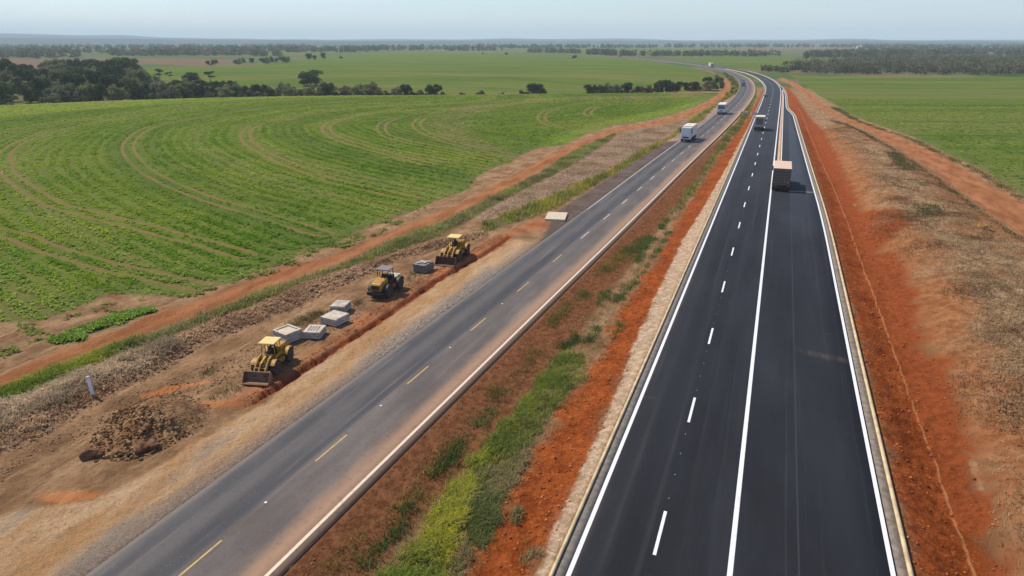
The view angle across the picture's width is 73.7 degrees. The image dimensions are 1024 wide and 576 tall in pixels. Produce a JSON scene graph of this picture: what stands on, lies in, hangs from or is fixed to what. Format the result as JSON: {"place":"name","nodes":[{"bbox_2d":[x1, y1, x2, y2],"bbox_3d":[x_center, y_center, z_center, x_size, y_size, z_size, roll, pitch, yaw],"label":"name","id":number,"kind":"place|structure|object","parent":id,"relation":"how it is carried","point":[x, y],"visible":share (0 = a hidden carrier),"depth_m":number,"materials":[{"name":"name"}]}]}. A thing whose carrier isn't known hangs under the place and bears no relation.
{"place":"outdoors","nodes":[
{"label":"outdoors","id":0,"kind":"place"},
{"bbox_2d":[0,239,536,575],"bbox_3d":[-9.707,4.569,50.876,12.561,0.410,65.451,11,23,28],"label":"gravel shoulder ground","id":1,"kind":"structure","parent":0,"point":[128,507],"depth_m":36.36,"materials":[{"name":"gravel"}]},
{"bbox_2d":[365,270,499,363],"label":"gravel","id":2,"kind":"structure","parent":1,"relation":"on","point":[433,316],"depth_m":56.26,"materials":[{"name":"grey gravel"}]},
{"bbox_2d":[195,271,421,399],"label":"verge grass","id":3,"kind":"structure","parent":0,"point":[305,317],"depth_m":55.70,"materials":[{"name":"plant"}]},
{"bbox_2d":[0,93,716,343],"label":"field","id":4,"kind":"structure","parent":0,"point":[120,221],"depth_m":116.34,"materials":[{"name":"green plant"}]},
{"bbox_2d":[46,304,156,343],"bbox_3d":[-32.828,2.724,55.140,3.584,0.464,8.991,7,21,19],"label":"crop foliage","id":5,"kind":"object","parent":4,"relation":"on","point":[75,333],"visible":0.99,"depth_m":54.40,"materials":[{"name":"green plant"}]},
{"bbox_2d":[0,206,425,360],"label":"weed foliage","id":6,"kind":"object","parent":4,"relation":"on","point":[40,330],"visible":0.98,"depth_m":65.87,"materials":[{"name":"green plant"}]},
{"bbox_2d":[0,67,730,386],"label":"dirt track ground","id":7,"kind":"structure","parent":0,"point":[155,321],"depth_m":66.69,"materials":[{"name":"brown soil"}]},
{"bbox_2d":[85,53,755,575],"bbox_3d":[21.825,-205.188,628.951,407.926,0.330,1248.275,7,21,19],"label":"old road","id":8,"kind":"structure","parent":0,"point":[281,503],"depth_m":41.13,"materials":[{"name":"grey asphalt"}]},
{"bbox_2d":[680,123,696,141],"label":"box truck","id":9,"kind":"object","parent":8,"relation":"on","point":[688,132],"visible":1,"depth_m":152.41,"materials":[{"name":"white metal"}]},
{"bbox_2d":[143,53,721,94],"bbox_3d":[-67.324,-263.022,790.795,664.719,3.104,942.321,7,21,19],"label":"field","id":10,"kind":"structure","parent":0,"point":[466,73],"depth_m":487.95,"materials":[{"name":"green plant"}]},
{"bbox_2d":[181,72,200,81],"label":"spreading tree","id":11,"kind":"object","parent":10,"relation":"on","point":[191,76],"visible":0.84,"depth_m":365.84,"materials":[{"name":"green plant"}]},
{"bbox_2d":[297,69,323,84],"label":"spreading tree","id":12,"kind":"object","parent":10,"relation":"on","point":[310,78],"visible":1,"depth_m":358.89,"materials":[{"name":"green plant"}]},
{"bbox_2d":[448,438,550,575],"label":"median grass","id":13,"kind":"structure","parent":0,"point":[498,484],"depth_m":34.10,"materials":[{"name":"green plant"}]},
{"bbox_2d":[0,45,1023,575],"bbox_3d":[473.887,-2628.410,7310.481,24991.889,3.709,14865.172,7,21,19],"label":"ground","id":14,"kind":"structure","parent":0,"point":[62,473],"depth_m":52.68,"materials":[{"name":"brown soil"}]},
{"bbox_2d":[0,81,11,104],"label":"bushy tree","id":15,"kind":"object","parent":14,"relation":"on","point":[4,87],"visible":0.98,"depth_m":257.22,"materials":[{"name":"green plant"}]},
{"bbox_2d":[6,63,28,74],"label":"bushy tree","id":16,"kind":"object","parent":14,"relation":"on","point":[16,66],"visible":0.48,"depth_m":356.31,"materials":[{"name":"green plant"}]},
{"bbox_2d":[12,68,35,82],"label":"bushy tree","id":17,"kind":"object","parent":14,"relation":"on","point":[27,75],"visible":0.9,"depth_m":325.01,"materials":[{"name":"green plant"}]},
{"bbox_2d":[15,85,41,102],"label":"bushy tree","id":18,"kind":"object","parent":14,"relation":"on","point":[26,92],"visible":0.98,"depth_m":275.79,"materials":[{"name":"green plant"}]},
{"bbox_2d":[27,77,51,96],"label":"bushy tree","id":19,"kind":"object","parent":14,"relation":"on","point":[41,84],"visible":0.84,"depth_m":282.50,"materials":[{"name":"green plant"}]},
{"bbox_2d":[0,46,83,57],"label":"treeline","id":20,"kind":"object","parent":14,"relation":"on","point":[34,53],"visible":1,"depth_m":863.52,"materials":[{"name":"green plant"}]},
{"bbox_2d":[37,92,62,103],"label":"bushy tree","id":21,"kind":"object","parent":14,"relation":"on","point":[54,98],"visible":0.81,"depth_m":260.21,"materials":[{"name":"green plant"}]},
{"bbox_2d":[41,85,65,99],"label":"bushy tree","id":22,"kind":"object","parent":14,"relation":"on","point":[58,90],"visible":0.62,"depth_m":268.00,"materials":[{"name":"green plant"}]},
{"bbox_2d":[47,68,71,81],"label":"bushy tree","id":23,"kind":"object","parent":14,"relation":"on","point":[56,74],"visible":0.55,"depth_m":328.90,"materials":[{"name":"green plant"}]},
{"bbox_2d":[49,82,79,102],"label":"bushy tree","id":24,"kind":"object","parent":14,"relation":"on","point":[69,89],"visible":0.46,"depth_m":276.57,"materials":[{"name":"green plant"}]},
{"bbox_2d":[0,334,138,401],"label":"verge grass","id":25,"kind":"structure","parent":14,"relation":"on","point":[10,388],"depth_m":46.44,"materials":[{"name":"green plant"}]},
{"bbox_2d":[61,91,82,101],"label":"bushy tree","id":26,"kind":"object","parent":14,"relation":"on","point":[76,96],"visible":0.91,"depth_m":271.78,"materials":[{"name":"green plant"}]},
{"bbox_2d":[59,71,86,88],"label":"bushy tree","id":27,"kind":"object","parent":14,"relation":"on","point":[76,79],"visible":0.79,"depth_m":290.38,"materials":[{"name":"green plant"}]},
{"bbox_2d":[0,44,166,53],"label":"treeline","id":28,"kind":"object","parent":14,"relation":"on","point":[98,49],"visible":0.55,"depth_m":1232.29,"materials":[{"name":"green plant"}]},
{"bbox_2d":[78,447,98,460],"bbox_3d":[-23.202,9.056,37.443,0.984,0.702,0.735,-14,24,-34],"label":"boulder","id":29,"kind":"object","parent":14,"relation":"on","point":[87,453],"visible":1,"depth_m":37.18,"materials":[{"name":"stone"}]},
{"bbox_2d":[81,83,107,101],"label":"bushy tree","id":30,"kind":"object","parent":14,"relation":"on","point":[97,91],"visible":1,"depth_m":271.00,"materials":[{"name":"green plant"}]},
{"bbox_2d":[83,68,108,84],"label":"bushy tree","id":31,"kind":"object","parent":14,"relation":"on","point":[92,76],"visible":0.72,"depth_m":310.47,"materials":[{"name":"green plant"}]},
{"bbox_2d":[98,73,119,87],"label":"bushy tree","id":32,"kind":"object","parent":14,"relation":"on","point":[107,80],"visible":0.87,"depth_m":307.93,"materials":[{"name":"green plant"}]},
{"bbox_2d":[104,84,128,100],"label":"bushy tree","id":33,"kind":"object","parent":14,"relation":"on","point":[115,93],"visible":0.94,"depth_m":274.84,"materials":[{"name":"green plant"}]},
{"bbox_2d":[110,57,132,72],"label":"bushy tree","id":34,"kind":"object","parent":14,"relation":"on","point":[124,61],"visible":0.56,"depth_m":391.82,"materials":[{"name":"green plant"}]},
{"bbox_2d":[123,82,149,99],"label":"bushy tree","id":35,"kind":"object","parent":14,"relation":"on","point":[135,90],"visible":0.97,"depth_m":278.75,"materials":[{"name":"green plant"}]},
{"bbox_2d":[126,69,151,85],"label":"bushy tree","id":36,"kind":"object","parent":14,"relation":"on","point":[138,73],"visible":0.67,"depth_m":332.38,"materials":[{"name":"green plant"}]},
{"bbox_2d":[97,395,206,454],"bbox_3d":[-21.596,7.824,40.302,7.092,1.364,8.499,7,21,19],"label":"earth mound","id":37,"kind":"object","parent":14,"relation":"on","point":[200,417],"visible":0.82,"depth_m":40.20,"materials":[{"name":"soil"}]},
{"bbox_2d":[133,441,147,455],"bbox_3d":[-20.704,8.901,38.053,0.797,0.662,1.001,-1,20,-4],"label":"boulder","id":38,"kind":"object","parent":37,"relation":"on","point":[139,447],"visible":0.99,"depth_m":37.81,"materials":[{"name":"brown stone"}]},
{"bbox_2d":[80,393,210,461],"bbox_3d":[-21.676,7.727,40.274,6.524,1.411,7.784,7,21,19],"label":"mound rubble","id":39,"kind":"object","parent":37,"relation":"on","point":[121,422],"visible":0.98,"depth_m":39.64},
{"bbox_2d":[0,43,305,48],"bbox_3d":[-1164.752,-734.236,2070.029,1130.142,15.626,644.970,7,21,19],"label":"treeline","id":40,"kind":"object","parent":14,"relation":"on","point":[99,45],"visible":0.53,"depth_m":2015.70,"materials":[{"name":"green plant"}]},
{"bbox_2d":[179,88,195,97],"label":"bushy tree","id":41,"kind":"object","parent":14,"relation":"on","point":[184,92],"visible":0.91,"depth_m":284.00,"materials":[{"name":"green plant"}]},
{"bbox_2d":[109,47,282,55],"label":"treeline","id":42,"kind":"object","parent":14,"relation":"on","point":[189,51],"visible":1,"depth_m":1000.70,"materials":[{"name":"green plant"}]},
{"bbox_2d":[0,272,426,481],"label":"soil rubble","id":43,"kind":"object","parent":14,"relation":"on","point":[233,359],"visible":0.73,"depth_m":46.32,"materials":[{"name":"brown soil"}]},
{"bbox_2d":[215,84,234,96],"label":"bushy tree","id":44,"kind":"object","parent":14,"relation":"on","point":[225,90],"visible":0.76,"depth_m":290.41,"materials":[{"name":"green plant"}]},
{"bbox_2d":[0,230,485,451],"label":"windrow rubble","id":45,"kind":"object","parent":14,"relation":"on","point":[171,356],"visible":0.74,"depth_m":53.06,"materials":[{"name":"brown soil"}]},
{"bbox_2d":[0,333,189,434],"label":"dry brush","id":46,"kind":"object","parent":45,"relation":"on","point":[52,393],"visible":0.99,"depth_m":44.95,"materials":[{"name":"brown plant"}]},
{"bbox_2d":[0,228,489,451],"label":"dry brush","id":47,"kind":"object","parent":45,"relation":"on","point":[57,409],"visible":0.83,"depth_m":53.18,"materials":[{"name":"brown plant"}]},
{"bbox_2d":[241,336,293,385],"bbox_3d":[-16.732,4.684,47.001,1.854,2.065,4.811,2,20,7],"label":"wheel loader","id":48,"kind":"object","parent":14,"relation":"on","point":[274,355],"visible":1,"depth_m":46.42,"materials":[{"name":"metal"}]},
{"bbox_2d":[161,44,378,51],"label":"treeline","id":49,"kind":"object","parent":14,"relation":"on","point":[313,48],"visible":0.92,"depth_m":1352.92,"materials":[{"name":"green plant"}]},
{"bbox_2d":[272,324,302,342],"bbox_3d":[-17.167,3.573,52.264,1.676,0.909,1.523,14,24,33],"label":"slab stack","id":50,"kind":"object","parent":14,"relation":"on","point":[289,333],"visible":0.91,"depth_m":51.90,"materials":[{"name":"grey concrete"}]},
{"bbox_2d":[0,132,615,398],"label":"verge grass","id":51,"kind":"structure","parent":14,"relation":"on","point":[401,240],"depth_m":76.79,"materials":[{"name":"plant"}]},
{"bbox_2d":[303,324,326,339],"bbox_3d":[-15.283,3.424,52.902,1.360,0.681,1.514,2,20,5],"label":"slab stack","id":52,"kind":"object","parent":14,"relation":"on","point":[311,331],"visible":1,"depth_m":52.34,"materials":[{"name":"grey concrete"}]},
{"bbox_2d":[320,83,338,95],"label":"bushy tree","id":53,"kind":"object","parent":14,"relation":"on","point":[326,88],"visible":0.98,"depth_m":289.54,"materials":[{"name":"green plant"}]},
{"bbox_2d":[320,310,349,326],"bbox_3d":[-14.326,2.498,55.283,1.616,0.703,1.674,10,22,26],"label":"slab stack","id":54,"kind":"object","parent":14,"relation":"on","point":[334,318],"visible":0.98,"depth_m":54.83,"materials":[{"name":"grey concrete"}]},
{"bbox_2d":[330,300,350,311],"bbox_3d":[-14.448,1.633,57.616,1.300,0.746,1.532,3,20,8],"label":"slab stack","id":55,"kind":"object","parent":14,"relation":"on","point":[342,305],"visible":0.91,"depth_m":57.21,"materials":[{"name":"grey concrete"}]},
{"bbox_2d":[348,83,364,94],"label":"bushy tree","id":56,"kind":"object","parent":14,"relation":"on","point":[360,90],"visible":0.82,"depth_m":291.45,"materials":[{"name":"green plant"}]},
{"bbox_2d":[242,233,511,409],"bbox_3d":[-9.332,0.444,62.180,2.149,0.464,44.483,8,21,21],"label":"red clod rubble","id":57,"kind":"object","parent":14,"relation":"on","point":[325,348],"visible":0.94,"depth_m":56.61,"materials":[{"name":"brown soil"}]},
{"bbox_2d":[367,265,403,297],"bbox_3d":[-11.403,-0.715,61.639,1.935,2.334,4.533,6,21,15],"label":"tractor","id":58,"kind":"object","parent":14,"relation":"on","point":[383,284],"visible":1,"depth_m":60.71,"materials":[{"name":"metal"}]},
{"bbox_2d":[342,44,465,50],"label":"treeline","id":59,"kind":"object","parent":14,"relation":"on","point":[401,47],"visible":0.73,"depth_m":1581.35,"materials":[{"name":"green plant"}]},
{"bbox_2d":[399,84,415,94],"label":"bushy tree","id":60,"kind":"object","parent":14,"relation":"on","point":[405,89],"visible":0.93,"depth_m":296.50,"materials":[{"name":"green plant"}]},
{"bbox_2d":[412,260,433,272],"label":"stack","id":61,"kind":"object","parent":14,"relation":"on","point":[423,266],"visible":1,"depth_m":67.28,"materials":[{"name":"concrete"}]},
{"bbox_2d":[426,84,442,94],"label":"bushy tree","id":62,"kind":"object","parent":14,"relation":"on","point":[435,89],"visible":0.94,"depth_m":297.75,"materials":[{"name":"green plant"}]},
{"bbox_2d":[434,234,470,266],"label":"wheel loader","id":63,"kind":"object","parent":14,"relation":"on","point":[452,252],"visible":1,"depth_m":70.43,"materials":[{"name":"metal"}]},
{"bbox_2d":[447,46,502,50],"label":"treeline","id":64,"kind":"object","parent":14,"relation":"on","point":[464,48],"visible":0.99,"depth_m":1462.08,"materials":[{"name":"green plant"}]},
{"bbox_2d":[368,347,589,575],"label":"median grass","id":65,"kind":"structure","parent":14,"relation":"on","point":[485,455],"depth_m":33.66,"materials":[{"name":"green plant"}]},
{"bbox_2d":[313,217,673,575],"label":"median grass","id":66,"kind":"structure","parent":14,"relation":"on","point":[575,338],"depth_m":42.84,"materials":[{"name":"green plant"}]},
{"bbox_2d":[286,168,710,575],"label":"median grass","id":67,"kind":"structure","parent":14,"relation":"on","point":[573,398],"depth_m":41.65,"materials":[{"name":"green plant"}]},
{"bbox_2d":[484,350,588,467],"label":"median grass","id":68,"kind":"structure","parent":14,"relation":"on","point":[549,406],"depth_m":43.77,"materials":[{"name":"green plant"}]},
{"bbox_2d":[526,83,546,93],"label":"round tree","id":69,"kind":"object","parent":14,"relation":"on","point":[536,88],"visible":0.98,"depth_m":298.80,"materials":[{"name":"green plant"}]},
{"bbox_2d":[527,47,580,52],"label":"treeline","id":70,"kind":"object","parent":14,"relation":"on","point":[558,50],"visible":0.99,"depth_m":1231.54,"materials":[{"name":"green plant"}]},
{"bbox_2d":[545,212,567,221],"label":"culvert slab","id":71,"kind":"structure","parent":14,"relation":"on","point":[557,216],"depth_m":87.66,"materials":[{"name":"concrete"}]},
{"bbox_2d":[460,43,668,48],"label":"treeline","id":72,"kind":"object","parent":14,"relation":"on","point":[551,45],"visible":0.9,"depth_m":1999.65,"materials":[{"name":"green plant"}]},
{"bbox_2d":[468,118,688,221],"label":"dry grass","id":73,"kind":"structure","parent":14,"relation":"on","point":[590,172],"depth_m":130.11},
{"bbox_2d":[482,74,739,230],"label":"verge grass","id":74,"kind":"structure","parent":14,"relation":"on","point":[544,203],"depth_m":106.02,"materials":[{"name":"green plant"}]},
{"bbox_2d":[585,47,637,55],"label":"treeline","id":75,"kind":"object","parent":14,"relation":"on","point":[612,51],"visible":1,"depth_m":1027.81,"materials":[{"name":"green plant"}]},
{"bbox_2d":[549,69,764,575],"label":"kerb","id":76,"kind":"structure","parent":14,"relation":"on","point":[560,553],"depth_m":41.18,"materials":[{"name":"concrete"}]},
{"bbox_2d":[652,80,667,92],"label":"bushy tree","id":77,"kind":"object","parent":14,"relation":"on","point":[661,84],"visible":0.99,"depth_m":303.11,"materials":[{"name":"green plant"}]},
{"bbox_2d":[701,79,716,90],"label":"bushy tree","id":78,"kind":"object","parent":14,"relation":"on","point":[712,84],"visible":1,"depth_m":306.82,"materials":[{"name":"green plant"}]},
{"bbox_2d":[639,48,780,55],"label":"treeline","id":79,"kind":"object","parent":14,"relation":"on","point":[750,52],"visible":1,"depth_m":968.99,"materials":[{"name":"green plant"}]},
{"bbox_2d":[669,85,757,214],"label":"median grass","id":80,"kind":"structure","parent":14,"relation":"on","point":[733,129],"depth_m":140.32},
{"bbox_2d":[760,64,789,71],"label":"treeline","id":81,"kind":"object","parent":14,"relation":"on","point":[765,67],"visible":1,"depth_m":494.61,"materials":[{"name":"green plant"}]},
{"bbox_2d":[668,43,918,47],"bbox_3d":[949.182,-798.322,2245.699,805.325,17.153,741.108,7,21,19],"label":"treeline","id":82,"kind":"object","parent":14,"relation":"on","point":[680,45],"visible":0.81,"depth_m":2188.55,"materials":[{"name":"green plant"}]},
{"bbox_2d":[750,71,913,575],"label":"kerb","id":83,"kind":"structure","parent":14,"relation":"on","point":[901,534],"depth_m":41.07,"materials":[{"name":"concrete"}]},
{"bbox_2d":[803,47,947,57],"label":"woodland","id":84,"kind":"object","parent":14,"relation":"on","point":[835,52],"visible":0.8,"depth_m":903.88,"materials":[{"name":"green plant"}]},
{"bbox_2d":[770,52,1023,74],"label":"woodland","id":85,"kind":"object","parent":14,"relation":"on","point":[974,63],"visible":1,"depth_m":488.12,"materials":[{"name":"green plant"}]},
{"bbox_2d":[828,106,1023,200],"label":"verge grass","id":86,"kind":"structure","parent":14,"relation":"on","point":[849,116],"depth_m":138.48,"materials":[{"name":"green plant"}]},
{"bbox_2d":[858,43,1023,48],"bbox_3d":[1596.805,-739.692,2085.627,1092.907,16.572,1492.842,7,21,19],"label":"woodland","id":87,"kind":"object","parent":14,"relation":"on","point":[1014,45],"visible":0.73,"depth_m":1904.31,"materials":[{"name":"green plant"}]},
{"bbox_2d":[871,45,1023,54],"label":"woodland","id":88,"kind":"object","parent":14,"relation":"on","point":[980,50],"visible":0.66,"depth_m":1142.11,"materials":[{"name":"green plant"}]},
{"bbox_2d":[0,38,1023,46],"bbox_3d":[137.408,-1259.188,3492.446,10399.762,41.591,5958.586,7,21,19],"label":"hills","id":89,"kind":"structure","parent":0,"point":[76,41],"depth_m":3539.70,"materials":[{"name":"green plant"}]},
{"bbox_2d":[0,33,1023,40],"bbox_3d":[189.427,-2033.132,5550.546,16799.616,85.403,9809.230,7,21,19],"label":"hills","id":90,"kind":"structure","parent":0,"point":[7,35],"depth_m":5714.98,"materials":[{"name":"green plant"}]},
{"bbox_2d":[0,0,1023,39],"label":"sky","id":91,"kind":"structure","parent":0,"point":[218,19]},
{"bbox_2d":[459,90,763,575],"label":"median ground","id":92,"kind":"structure","parent":0,"point":[533,489],"depth_m":40.61,"materials":[{"name":"orange soil"}]},
{"bbox_2d":[296,137,730,575],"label":"dark clod rubble","id":93,"kind":"object","parent":92,"relation":"on","point":[463,422],"visible":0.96,"depth_m":40.46,"materials":[{"name":"brown soil"}]},
{"bbox_2d":[471,106,755,575],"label":"red clod rubble","id":94,"kind":"object","parent":92,"relation":"on","point":[520,525],"visible":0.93,"depth_m":40.94,"materials":[{"name":"soil"}]},
{"bbox_2d":[537,140,741,575],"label":"gravel","id":95,"kind":"structure","parent":92,"relation":"on","point":[631,365],"depth_m":49.08,"materials":[{"name":"beige gravel"}]},
{"bbox_2d":[559,53,897,575],"bbox_3d":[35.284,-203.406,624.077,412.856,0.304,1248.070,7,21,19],"label":"new road","id":96,"kind":"structure","parent":0,"point":[744,448],"depth_m":40.70,"materials":[{"name":"black asphalt"}]},
{"bbox_2d":[553,76,765,575],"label":"gutter","id":97,"kind":"object","parent":96,"relation":"on","point":[571,546],"visible":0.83,"depth_m":40.99,"materials":[{"name":"concrete"}]},
{"bbox_2d":[754,115,765,130],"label":"box truck","id":98,"kind":"object","parent":96,"relation":"on","point":[760,120],"visible":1,"depth_m":171.52,"materials":[{"name":"white metal"}]},
{"bbox_2d":[777,91,782,160],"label":"traffic island","id":99,"kind":"structure","parent":96,"relation":"on","point":[780,143],"depth_m":163.09,"materials":[{"name":"concrete"}]},
{"bbox_2d":[771,161,791,190],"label":"box truck","id":100,"kind":"object","parent":96,"relation":"on","point":[782,171],"visible":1,"depth_m":102.56,"materials":[{"name":"beige metal"}]},
{"bbox_2d":[749,71,908,575],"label":"gutter","id":101,"kind":"object","parent":96,"relation":"on","point":[898,553],"visible":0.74,"depth_m":41.04,"materials":[{"name":"concrete"}]},
{"bbox_2d":[671,56,827,69],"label":"field","id":102,"kind":"structure","parent":0,"point":[754,63],"depth_m":758.08,"materials":[{"name":"green plant"}]},
{"bbox_2d":[786,87,1003,575],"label":"red bank ground","id":103,"kind":"structure","parent":0,"point":[975,540],"depth_m":43.37,"materials":[{"name":"soil"}]},
{"bbox_2d":[793,99,1002,574],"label":"red clod rubble","id":104,"kind":"object","parent":103,"relation":"on","point":[917,543],"visible":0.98,"depth_m":44.29,"materials":[{"name":"soil"}]},
{"bbox_2d":[778,77,1023,234],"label":"dirt track ground","id":105,"kind":"structure","parent":0,"point":[1002,206],"depth_m":113.41,"materials":[{"name":"brown soil"}]},
{"bbox_2d":[790,75,1023,195],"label":"field","id":106,"kind":"structure","parent":0,"point":[1001,92],"depth_m":244.28,"materials":[{"name":"green plant"}]},
{"bbox_2d":[819,123,1023,575],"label":"dry bank ground","id":107,"kind":"structure","parent":0,"point":[933,313],"depth_m":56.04,"materials":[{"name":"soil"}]},
{"bbox_2d":[830,120,1023,241],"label":"verge grass","id":108,"kind":"structure","parent":107,"relation":"on","point":[914,163],"depth_m":106.69,"materials":[{"name":"plant"}]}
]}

